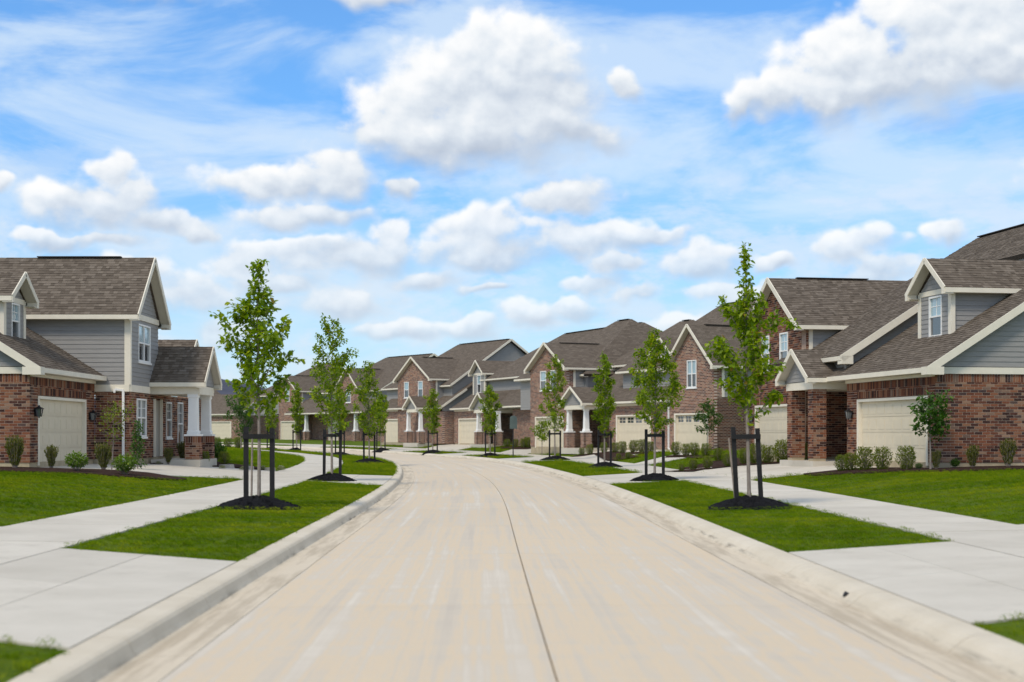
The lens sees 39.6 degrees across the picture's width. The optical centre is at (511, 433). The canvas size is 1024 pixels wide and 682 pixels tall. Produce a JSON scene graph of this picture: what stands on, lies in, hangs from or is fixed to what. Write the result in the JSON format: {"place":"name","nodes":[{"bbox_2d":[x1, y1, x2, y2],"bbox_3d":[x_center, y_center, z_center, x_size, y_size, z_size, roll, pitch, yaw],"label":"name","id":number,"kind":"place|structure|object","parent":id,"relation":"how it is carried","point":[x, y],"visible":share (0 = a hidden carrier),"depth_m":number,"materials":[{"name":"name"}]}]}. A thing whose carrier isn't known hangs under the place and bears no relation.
{"place":"outdoors","nodes":[
{"label":"outdoors","id":0,"kind":"place"},
{"bbox_2d":[0,642,66,681],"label":"verge","id":1,"kind":"structure","parent":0,"point":[24,648],"depth_m":9.96,"materials":[{"name":"plant"}]},
{"bbox_2d":[0,548,236,649],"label":"driveway apron","id":2,"kind":"object","parent":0,"point":[67,598],"visible":0.94,"depth_m":14.06,"materials":[{"name":"concrete"}]},
{"bbox_2d":[0,452,299,526],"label":"front lawn","id":3,"kind":"structure","parent":0,"point":[32,508],"depth_m":31.09,"materials":[{"name":"plant"}]},
{"bbox_2d":[0,467,186,480],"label":"mulch bed","id":4,"kind":"object","parent":3,"relation":"on","point":[110,472],"visible":0.91,"depth_m":40.85,"materials":[{"name":"soil"}]},
{"bbox_2d":[4,435,24,467],"bbox_3d":[-14.522,0.499,41.534,0.592,1.013,0.592,0,0,-17],"label":"shrub","id":5,"kind":"object","parent":4,"relation":"on","point":[15,449],"visible":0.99,"depth_m":41.41,"materials":[{"name":"green plant"}]},
{"bbox_2d":[44,444,58,467],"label":"shrub","id":6,"kind":"object","parent":4,"relation":"on","point":[51,454],"visible":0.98,"depth_m":42.44,"materials":[{"name":"green plant"}]},
{"bbox_2d":[64,450,89,470],"bbox_3d":[-12.407,0.768,40.498,0.716,0.626,0.706,0,0,0],"label":"shrub","id":7,"kind":"object","parent":4,"relation":"on","point":[72,463],"visible":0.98,"depth_m":40.41,"materials":[{"name":"green plant"}]},
{"bbox_2d":[93,442,112,468],"bbox_3d":[-12.329,0.656,42.936,0.536,0.852,0.536,0,0,1],"label":"shrub","id":8,"kind":"object","parent":4,"relation":"on","point":[103,455],"visible":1,"depth_m":42.83,"materials":[{"name":"green plant"}]},
{"bbox_2d":[99,399,136,469],"bbox_3d":[-11.986,0.058,42.518,1.234,2.234,1.112,0,0,33],"label":"garden tree","id":9,"kind":"object","parent":4,"relation":"on","point":[114,430],"visible":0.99,"depth_m":42.57,"materials":[{"name":"green plant"}]},
{"bbox_2d":[110,452,137,474],"bbox_3d":[-11.098,0.853,40.720,0.766,0.668,0.788,0,0,6],"label":"shrub","id":10,"kind":"object","parent":4,"relation":"on","point":[121,466],"visible":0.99,"depth_m":40.60,"materials":[{"name":"green plant"}]},
{"bbox_2d":[128,419,147,468],"bbox_3d":[-12.004,0.373,45.637,0.585,1.696,0.564,0,0,34],"label":"garden tree","id":11,"kind":"object","parent":3,"relation":"on","point":[137,437],"visible":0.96,"depth_m":45.59,"materials":[{"name":"green plant"}]},
{"bbox_2d":[150,462,263,469],"bbox_3d":[-11.680,1.238,55.433,3.846,0.380,8.307,0,0,0],"label":"mulch bed","id":12,"kind":"object","parent":3,"relation":"on","point":[235,465],"visible":0.26,"depth_m":55.81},
{"bbox_2d":[176,441,184,457],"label":"shrub","id":13,"kind":"object","parent":12,"relation":"on","point":[180,446],"visible":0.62,"depth_m":55.29,"materials":[{"name":"green plant"}]},
{"bbox_2d":[218,451,230,463],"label":"shrub","id":14,"kind":"object","parent":12,"relation":"on","point":[224,459],"visible":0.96,"depth_m":56.81,"materials":[{"name":"green plant"}]},
{"bbox_2d":[214,441,226,459],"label":"shrub","id":15,"kind":"object","parent":3,"relation":"on","point":[218,449],"visible":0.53,"depth_m":60.69,"materials":[{"name":"green plant"}]},
{"bbox_2d":[223,391,254,447],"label":"garden tree","id":16,"kind":"object","parent":3,"relation":"on","point":[238,412],"visible":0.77,"depth_m":105.93,"materials":[{"name":"green plant"}]},
{"bbox_2d":[43,464,275,478],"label":"driveway","id":17,"kind":"structure","parent":0,"point":[187,471],"depth_m":47.67,"materials":[{"name":"concrete"}]},
{"bbox_2d":[163,447,173,463],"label":"shrub","id":18,"kind":"object","parent":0,"point":[168,454],"visible":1,"depth_m":51.75,"materials":[{"name":"green plant"}]},
{"bbox_2d":[0,449,342,564],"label":"sidewalk","id":19,"kind":"structure","parent":0,"point":[27,539],"depth_m":25.71,"materials":[{"name":"concrete"}]},
{"bbox_2d":[94,379,265,434],"bbox_3d":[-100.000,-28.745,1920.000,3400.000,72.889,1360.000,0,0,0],"label":"hills","id":20,"kind":"structure","parent":0,"point":[226,389],"depth_m":1462.95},
{"bbox_2d":[68,482,372,561],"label":"verge","id":21,"kind":"structure","parent":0,"point":[166,553],"depth_m":21.61,"materials":[{"name":"plant"}]},
{"bbox_2d":[250,439,252,495],"bbox_3d":[-5.472,0.849,29.900,0.064,1.551,0.044,0,0,0],"label":"wooden stake","id":22,"kind":"object","parent":21,"relation":"on","point":[251,494],"visible":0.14,"depth_m":29.88,"materials":[{"name":"grey wood"}]},
{"bbox_2d":[209,259,305,495],"bbox_3d":[-5.350,-1.033,29.489,1.722,5.224,1.881,0,0,11],"label":"street tree","id":23,"kind":"object","parent":21,"relation":"on","point":[246,310],"visible":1,"depth_m":29.38,"materials":[{"name":"green plant"}]},
{"bbox_2d":[216,495,300,509],"bbox_3d":[-5.253,1.421,29.518,1.830,0.330,1.844,0,0,0],"label":"mulch mound","id":24,"kind":"object","parent":21,"relation":"on","point":[255,501],"visible":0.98,"depth_m":29.00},
{"bbox_2d":[243,427,274,497],"bbox_3d":[-5.250,0.739,29.521,0.640,1.780,0.176,0,0,-1],"label":"tree stake frame","id":25,"kind":"object","parent":21,"relation":"on","point":[247,436],"visible":0.91,"depth_m":29.48,"materials":[{"name":"black wood"}]},
{"bbox_2d":[94,447,557,681],"bbox_3d":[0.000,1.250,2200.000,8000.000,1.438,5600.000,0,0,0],"label":"ground","id":26,"kind":"structure","parent":0,"point":[226,629],"depth_m":12.87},
{"bbox_2d":[0,256,221,466],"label":"brick house","id":27,"kind":"structure","parent":26,"relation":"on","point":[77,333],"depth_m":49.10,"materials":[{"name":"brick"}]},
{"bbox_2d":[11,302,19,337],"bbox_3d":[-15.815,-3.585,45.225,0.090,1.130,0.750,0,0,0],"label":"window","id":28,"kind":"structure","parent":27,"relation":"in","point":[15,310],"depth_m":45.35,"materials":[{"name":"glass"}]},
{"bbox_2d":[37,396,86,464],"bbox_3d":[-14.475,-0.100,45.650,0.170,2.120,4.900,0,0,0],"label":"garage door","id":29,"kind":"structure","parent":27,"relation":"in","point":[62,424],"depth_m":45.90,"materials":[{"name":"metal"}]},
{"bbox_2d":[136,398,147,438],"bbox_3d":[-13.200,-0.540,50.650,0.120,1.420,1.400,0,0,0],"label":"window","id":30,"kind":"structure","parent":27,"relation":"in","point":[141,409],"depth_m":50.93,"materials":[{"name":"glass"}]},
{"bbox_2d":[138,324,151,364],"bbox_3d":[-13.200,-3.200,51.025,0.120,1.400,1.750,0,0,0],"label":"window","id":31,"kind":"structure","parent":27,"relation":"in","point":[144,334],"depth_m":51.00,"materials":[{"name":"glass"}]},
{"bbox_2d":[156,401,159,455],"bbox_3d":[-13.255,-0.195,52.900,0.050,2.070,0.960,0,0,0],"label":"front door","id":32,"kind":"structure","parent":27,"relation":"in","point":[157,402],"depth_m":53.15,"materials":[{"name":"paint"}]},
{"bbox_2d":[166,402,172,439],"bbox_3d":[-13.200,-0.500,54.675,0.120,1.440,0.950,0,0,0],"label":"window","id":33,"kind":"structure","parent":27,"relation":"in","point":[168,404],"depth_m":54.78,"materials":[{"name":"glass"}]},
{"bbox_2d":[177,402,182,442],"bbox_3d":[-13.215,-0.400,56.550,0.090,1.700,0.900,0,0,0],"label":"window","id":34,"kind":"structure","parent":27,"relation":"in","point":[179,405],"depth_m":56.59,"materials":[{"name":"glass"}]},
{"bbox_2d":[8,460,413,681],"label":"curb","id":35,"kind":"structure","parent":26,"relation":"on","point":[158,642],"depth_m":13.24,"materials":[{"name":"concrete"}]},
{"bbox_2d":[172,390,278,438],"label":"brick house","id":36,"kind":"structure","parent":26,"relation":"on","point":[222,428],"depth_m":172.46,"materials":[{"name":"brick"}]},
{"bbox_2d":[212,421,230,438],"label":"garage door","id":37,"kind":"structure","parent":36,"relation":"in","point":[222,429],"depth_m":171.99,"materials":[{"name":"metal"}]},
{"bbox_2d":[254,353,437,440],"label":"brick house","id":38,"kind":"structure","parent":26,"relation":"on","point":[387,370],"depth_m":154.65,"materials":[{"name":"brown brick"}]},
{"bbox_2d":[281,421,294,439],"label":"garage door","id":39,"kind":"structure","parent":38,"relation":"in","point":[286,428],"depth_m":160.86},
{"bbox_2d":[381,339,528,446],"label":"brick house","id":40,"kind":"structure","parent":26,"relation":"on","point":[444,375],"depth_m":124.22,"materials":[{"name":"brown brick"}]},
{"bbox_2d":[384,419,397,441],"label":"garage door","id":41,"kind":"structure","parent":40,"relation":"in","point":[392,424],"depth_m":128.84,"materials":[{"name":"metal"}]},
{"bbox_2d":[449,322,660,447],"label":"brick house","id":42,"kind":"structure","parent":26,"relation":"on","point":[499,377],"depth_m":115.27,"materials":[{"name":"brick"}]},
{"bbox_2d":[458,418,481,443],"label":"garage door","id":43,"kind":"structure","parent":42,"relation":"in","point":[466,426],"depth_m":117.76,"materials":[{"name":"metal"}]},
{"bbox_2d":[219,444,1023,681],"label":"curb","id":44,"kind":"structure","parent":26,"relation":"on","point":[950,648],"depth_m":14.11,"materials":[{"name":"concrete"}]},
{"bbox_2d":[514,299,755,453],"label":"brick house","id":45,"kind":"structure","parent":26,"relation":"on","point":[617,342],"depth_m":88.08,"materials":[{"name":"brown brick"}]},
{"bbox_2d":[535,416,563,447],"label":"garage door","id":46,"kind":"structure","parent":45,"relation":"in","point":[538,443],"depth_m":94.45,"materials":[{"name":"metal"}]},
{"bbox_2d":[616,414,650,448],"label":"garage door","id":47,"kind":"structure","parent":45,"relation":"in","point":[628,428],"depth_m":86.12,"materials":[{"name":"beige metal"}]},
{"bbox_2d":[674,413,707,448],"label":"garage door","id":48,"kind":"structure","parent":45,"relation":"in","point":[685,431],"depth_m":79.48,"materials":[{"name":"beige metal"}]},
{"bbox_2d":[686,360,696,388],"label":"window","id":49,"kind":"structure","parent":45,"relation":"in","point":[691,364],"depth_m":78.93,"materials":[{"name":"glass"}]},
{"bbox_2d":[741,223,1023,467],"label":"brick house","id":50,"kind":"structure","parent":26,"relation":"on","point":[867,361],"depth_m":46.73,"materials":[{"name":"brick"}]},
{"bbox_2d":[755,404,787,455],"bbox_3d":[10.427,-0.100,56.630,0.170,2.120,4.000,0,0,-10],"label":"garage door","id":51,"kind":"structure","parent":50,"relation":"in","point":[773,426],"depth_m":56.87,"materials":[{"name":"metal"}]},
{"bbox_2d":[779,332,787,358],"bbox_3d":[10.597,-3.230,55.325,0.090,1.420,0.870,0,0,-10],"label":"window","id":52,"kind":"structure","parent":50,"relation":"in","point":[783,337],"depth_m":55.47,"materials":[{"name":"glass"}]},
{"bbox_2d":[857,395,928,465],"bbox_3d":[12.184,-0.100,45.517,0.170,2.120,5.200,0,0,-10],"label":"garage door","id":53,"kind":"structure","parent":50,"relation":"in","point":[881,422],"depth_m":45.74,"materials":[{"name":"metal"}]},
{"bbox_2d":[929,295,941,337],"bbox_3d":[13.608,-3.735,45.656,0.120,1.370,0.980,0,0,-10],"label":"window","id":54,"kind":"structure","parent":50,"relation":"in","point":[935,302],"depth_m":45.74,"materials":[{"name":"glass"}]},
{"bbox_2d":[310,474,392,484],"bbox_3d":[-5.450,1.556,48.236,2.562,0.118,10.457,0,0,-3],"label":"driveway apron","id":55,"kind":"object","parent":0,"point":[374,479],"visible":0.5,"depth_m":48.38,"materials":[{"name":"concrete"}]},
{"bbox_2d":[307,473,356,481],"bbox_3d":[-5.894,1.415,46.198,1.704,0.330,1.722,0,0,0],"label":"mulch mound","id":56,"kind":"object","parent":55,"relation":"on","point":[337,477],"visible":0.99,"depth_m":45.78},
{"bbox_2d":[323,429,341,474],"bbox_3d":[-5.840,0.737,46.222,0.634,1.781,0.176,0,0,-2],"label":"tree stake frame","id":57,"kind":"object","parent":56,"relation":"on","point":[325,435],"visible":0.91,"depth_m":46.18,"materials":[{"name":"black wood"}]},
{"bbox_2d":[308,313,358,473],"bbox_3d":[-5.863,-1.178,46.319,1.723,5.510,1.872,0,0,-21],"label":"street tree","id":58,"kind":"object","parent":56,"relation":"on","point":[338,369],"visible":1,"depth_m":46.12,"materials":[{"name":"green plant"}]},
{"bbox_2d":[425,443,511,449],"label":"driveway","id":59,"kind":"structure","parent":0,"point":[453,446],"depth_m":116.86,"materials":[{"name":"concrete"}]},
{"bbox_2d":[0,0,1023,395],"label":"sky","id":60,"kind":"structure","parent":0,"point":[419,176],"materials":[{"name":"blue"}]},
{"bbox_2d":[0,439,1023,681],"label":"front lawn","id":61,"kind":"structure","parent":0,"point":[353,443],"depth_m":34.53,"materials":[{"name":"plant"}]},
{"bbox_2d":[370,391,389,447],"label":"street tree","id":62,"kind":"object","parent":61,"relation":"on","point":[385,421],"visible":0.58,"depth_m":114.93,"materials":[{"name":"green plant"}]},
{"bbox_2d":[693,398,723,448],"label":"garden tree","id":63,"kind":"object","parent":61,"relation":"on","point":[707,414],"visible":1,"depth_m":75.27,"materials":[{"name":"green plant"}]},
{"bbox_2d":[673,458,779,470],"bbox_3d":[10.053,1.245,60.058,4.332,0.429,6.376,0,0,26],"label":"mulch bed","id":64,"kind":"object","parent":61,"relation":"on","point":[716,463],"visible":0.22,"depth_m":58.91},
{"bbox_2d":[750,443,765,463],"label":"shrub","id":65,"kind":"object","parent":64,"relation":"on","point":[752,450],"visible":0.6,"depth_m":56.03,"materials":[{"name":"green plant"}]},
{"bbox_2d":[761,445,774,462],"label":"shrub","id":66,"kind":"object","parent":64,"relation":"on","point":[768,459],"visible":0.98,"depth_m":55.52,"materials":[{"name":"green plant"}]},
{"bbox_2d":[772,439,787,461],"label":"shrub","id":67,"kind":"object","parent":64,"relation":"on","point":[782,447],"visible":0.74,"depth_m":54.88,"materials":[{"name":"green plant"}]},
{"bbox_2d":[803,465,1023,475],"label":"mulch bed","id":68,"kind":"object","parent":61,"relation":"on","point":[898,469],"visible":0.81,"depth_m":42.13,"materials":[{"name":"soil"}]},
{"bbox_2d":[834,454,849,470],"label":"shrub","id":69,"kind":"object","parent":68,"relation":"on","point":[841,467],"visible":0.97,"depth_m":44.44,"materials":[{"name":"green plant"}]},
{"bbox_2d":[844,452,859,469],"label":"shrub","id":70,"kind":"object","parent":68,"relation":"on","point":[849,466],"visible":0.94,"depth_m":44.23,"materials":[{"name":"green plant"}]},
{"bbox_2d":[854,446,874,469],"bbox_3d":[10.886,0.739,43.831,0.652,0.764,0.643,0,0,25],"label":"shrub","id":71,"kind":"object","parent":68,"relation":"on","point":[865,462],"visible":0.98,"depth_m":43.72,"materials":[{"name":"green plant"}]},
{"bbox_2d":[874,446,892,468],"bbox_3d":[11.245,0.718,43.232,0.643,0.744,0.589,0,0,-10],"label":"shrub","id":72,"kind":"object","parent":68,"relation":"on","point":[881,462],"visible":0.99,"depth_m":43.13,"materials":[{"name":"green plant"}]},
{"bbox_2d":[895,445,916,468],"bbox_3d":[11.771,0.695,42.438,0.667,0.756,0.665,0,0,40],"label":"shrub","id":73,"kind":"object","parent":68,"relation":"on","point":[905,460],"visible":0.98,"depth_m":42.33,"materials":[{"name":"green plant"}]},
{"bbox_2d":[907,389,955,468],"bbox_3d":[12.323,-0.088,41.710,1.265,2.444,1.473,0,0,0],"label":"garden tree","id":74,"kind":"object","parent":68,"relation":"on","point":[925,414],"visible":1,"depth_m":41.68,"materials":[{"name":"green plant"}]},
{"bbox_2d":[931,450,942,468],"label":"shrub","id":75,"kind":"object","parent":68,"relation":"on","point":[936,457],"visible":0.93,"depth_m":41.85,"materials":[{"name":"green plant"}]},
{"bbox_2d":[964,444,979,466],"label":"shrub","id":76,"kind":"object","parent":68,"relation":"on","point":[972,452],"visible":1,"depth_m":42.16,"materials":[{"name":"green plant"}]},
{"bbox_2d":[999,438,1016,465],"bbox_3d":[14.745,0.542,42.264,0.537,0.887,0.538,0,0,23],"label":"shrub","id":77,"kind":"object","parent":68,"relation":"on","point":[1008,448],"visible":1,"depth_m":42.23,"materials":[{"name":"green plant"}]},
{"bbox_2d":[501,457,552,461],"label":"driveway apron","id":78,"kind":"object","parent":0,"point":[524,459],"visible":0.62,"depth_m":82.67,"materials":[{"name":"concrete"}]},
{"bbox_2d":[541,456,570,459],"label":"mulch mound","id":79,"kind":"object","parent":78,"relation":"on","point":[555,457],"visible":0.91,"depth_m":79.07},
{"bbox_2d":[538,354,569,455],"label":"street tree","id":80,"kind":"object","parent":79,"relation":"on","point":[555,380],"visible":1,"depth_m":79.41,"materials":[{"name":"green plant"}]},
{"bbox_2d":[160,446,952,681],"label":"road","id":81,"kind":"structure","parent":0,"point":[443,569],"depth_m":13.67,"materials":[{"name":"concrete"}]},
{"bbox_2d":[529,461,637,475],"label":"verge","id":82,"kind":"structure","parent":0,"point":[576,470],"depth_m":60.62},
{"bbox_2d":[591,350,616,461],"bbox_3d":[4.110,-1.100,63.858,1.215,5.313,1.418,0,0,0],"label":"street tree","id":83,"kind":"object","parent":82,"relation":"on","point":[607,403],"visible":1,"depth_m":63.67,"materials":[{"name":"green plant"}]},
{"bbox_2d":[597,430,611,462],"bbox_3d":[4.157,0.717,63.821,0.665,1.780,0.176,0,0,0],"label":"tree stake frame","id":84,"kind":"object","parent":82,"relation":"on","point":[599,434],"visible":0.89,"depth_m":63.78,"materials":[{"name":"black wood"}]},
{"bbox_2d":[589,462,622,467],"bbox_3d":[4.178,1.402,63.815,1.714,0.327,1.698,0,0,0],"label":"mulch mound","id":85,"kind":"object","parent":82,"relation":"on","point":[603,464],"visible":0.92,"depth_m":63.40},
{"bbox_2d":[575,451,648,460],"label":"mulch bed","id":86,"kind":"object","parent":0,"point":[607,455],"visible":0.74,"depth_m":80.00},
{"bbox_2d":[221,442,1023,557],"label":"sidewalk","id":87,"kind":"structure","parent":0,"point":[1001,537],"depth_m":26.89,"materials":[{"name":"concrete"}]},
{"bbox_2d":[530,417,551,454],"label":"garden tree","id":88,"kind":"object","parent":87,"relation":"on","point":[539,433],"visible":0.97,"depth_m":92.47,"materials":[{"name":"green plant"}]},
{"bbox_2d":[574,450,670,459],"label":"driveway","id":89,"kind":"structure","parent":0,"point":[592,456],"depth_m":83.23,"materials":[{"name":"concrete"}]},
{"bbox_2d":[584,473,680,483],"bbox_3d":[4.046,1.556,49.641,2.565,0.117,10.483,0,0,-3],"label":"driveway apron","id":90,"kind":"object","parent":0,"point":[616,478],"visible":0.53,"depth_m":49.65,"materials":[{"name":"concrete"}]},
{"bbox_2d":[630,473,678,481],"bbox_3d":[4.647,1.419,46.319,1.663,0.321,1.659,0,0,42],"label":"mulch mound","id":91,"kind":"object","parent":90,"relation":"on","point":[655,476],"visible":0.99,"depth_m":45.90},
{"bbox_2d":[645,429,664,474],"bbox_3d":[4.650,0.738,46.321,0.660,1.780,0.176,0,0,0],"label":"tree stake frame","id":92,"kind":"object","parent":91,"relation":"on","point":[647,435],"visible":0.92,"depth_m":46.28,"materials":[{"name":"black wood"}]},
{"bbox_2d":[627,328,685,472],"bbox_3d":[4.697,-0.942,46.274,1.915,5.041,2.084,0,0,0],"label":"street tree","id":93,"kind":"object","parent":91,"relation":"on","point":[651,381],"visible":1,"depth_m":46.14,"materials":[{"name":"green plant"}]},
{"bbox_2d":[635,450,691,464],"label":"driveway","id":94,"kind":"structure","parent":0,"point":[667,459],"depth_m":69.21,"materials":[{"name":"concrete"}]},
{"bbox_2d":[610,481,941,552],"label":"verge","id":95,"kind":"structure","parent":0,"point":[782,531],"depth_m":23.27,"materials":[{"name":"plant"}]},
{"bbox_2d":[731,427,762,497],"bbox_3d":[4.887,0.743,29.525,0.682,1.785,0.176,0,0,5],"label":"tree stake frame","id":96,"kind":"object","parent":95,"relation":"on","point":[756,436],"visible":0.96,"depth_m":29.47,"materials":[{"name":"black wood"}]},
{"bbox_2d":[708,495,792,510],"bbox_3d":[4.910,1.427,29.524,1.860,0.335,1.869,0,0,0],"label":"mulch mound","id":97,"kind":"object","parent":95,"relation":"on","point":[749,502],"visible":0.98,"depth_m":29.02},
{"bbox_2d":[702,241,800,496],"bbox_3d":[4.889,-1.211,29.387,1.720,5.590,1.608,0,0,-43],"label":"street tree","id":98,"kind":"object","parent":97,"relation":"on","point":[742,394],"visible":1,"depth_m":29.42,"materials":[{"name":"green plant"}]},
{"bbox_2d":[684,463,873,479],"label":"driveway","id":99,"kind":"structure","parent":0,"point":[775,469],"depth_m":49.79,"materials":[{"name":"concrete"}]},
{"bbox_2d":[789,541,1023,624],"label":"driveway apron","id":100,"kind":"object","parent":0,"point":[969,584],"visible":0.91,"depth_m":15.53,"materials":[{"name":"concrete"}]},
{"bbox_2d":[974,620,1023,644],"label":"verge","id":101,"kind":"structure","parent":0,"point":[1008,623],"depth_m":11.43,"materials":[{"name":"plant"}]},
{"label":"verge","id":102,"kind":"structure","parent":0,"visible":0},
{"bbox_2d":[478,384,501,452],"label":"street tree","id":103,"kind":"object","parent":102,"relation":"on","point":[489,415],"visible":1,"depth_m":91.92,"materials":[{"name":"green plant"}]},
{"bbox_2d":[510,416,516,456],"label":"street sign","id":104,"kind":"object","parent":102,"relation":"on","point":[513,422],"visible":0.89,"depth_m":88.47,"materials":[{"name":"black metal"}]},
{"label":"verge","id":105,"kind":"structure","parent":0,"visible":0},
{"bbox_2d":[333,383,350,434],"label":"street tree","id":106,"kind":"object","parent":105,"relation":"on","point":[343,415],"visible":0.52,"depth_m":94.86,"materials":[{"name":"green plant"}]},
{"bbox_2d":[351,360,386,457],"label":"street tree","id":107,"kind":"object","parent":105,"relation":"on","point":[374,408],"visible":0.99,"depth_m":73.09,"materials":[{"name":"green plant"}]},
{"bbox_2d":[363,431,375,458],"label":"tree stake frame","id":108,"kind":"object","parent":105,"relation":"on","point":[364,434],"visible":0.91,"depth_m":73.18,"materials":[{"name":"black wood"}]},
{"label":"mulch mound","id":109,"kind":"object","parent":105,"relation":"on","visible":0},
{"bbox_2d":[288,382,304,447],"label":"street tree","id":110,"kind":"object","parent":109,"relation":"on","point":[296,415],"visible":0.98,"depth_m":112.90,"materials":[{"name":"green plant"}]},
{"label":"mulch mound","id":111,"kind":"object","parent":105,"relation":"on","visible":0},
{"bbox_2d":[264,391,278,433],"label":"street tree","id":112,"kind":"object","parent":111,"relation":"on","point":[269,420],"visible":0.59,"depth_m":121.85,"materials":[{"name":"green plant"}]},
{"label":"verge","id":113,"kind":"structure","parent":0,"visible":0},
{"bbox_2d":[420,388,441,449],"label":"street tree","id":114,"kind":"object","parent":113,"relation":"on","point":[432,414],"visible":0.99,"depth_m":104.91,"materials":[{"name":"green plant"}]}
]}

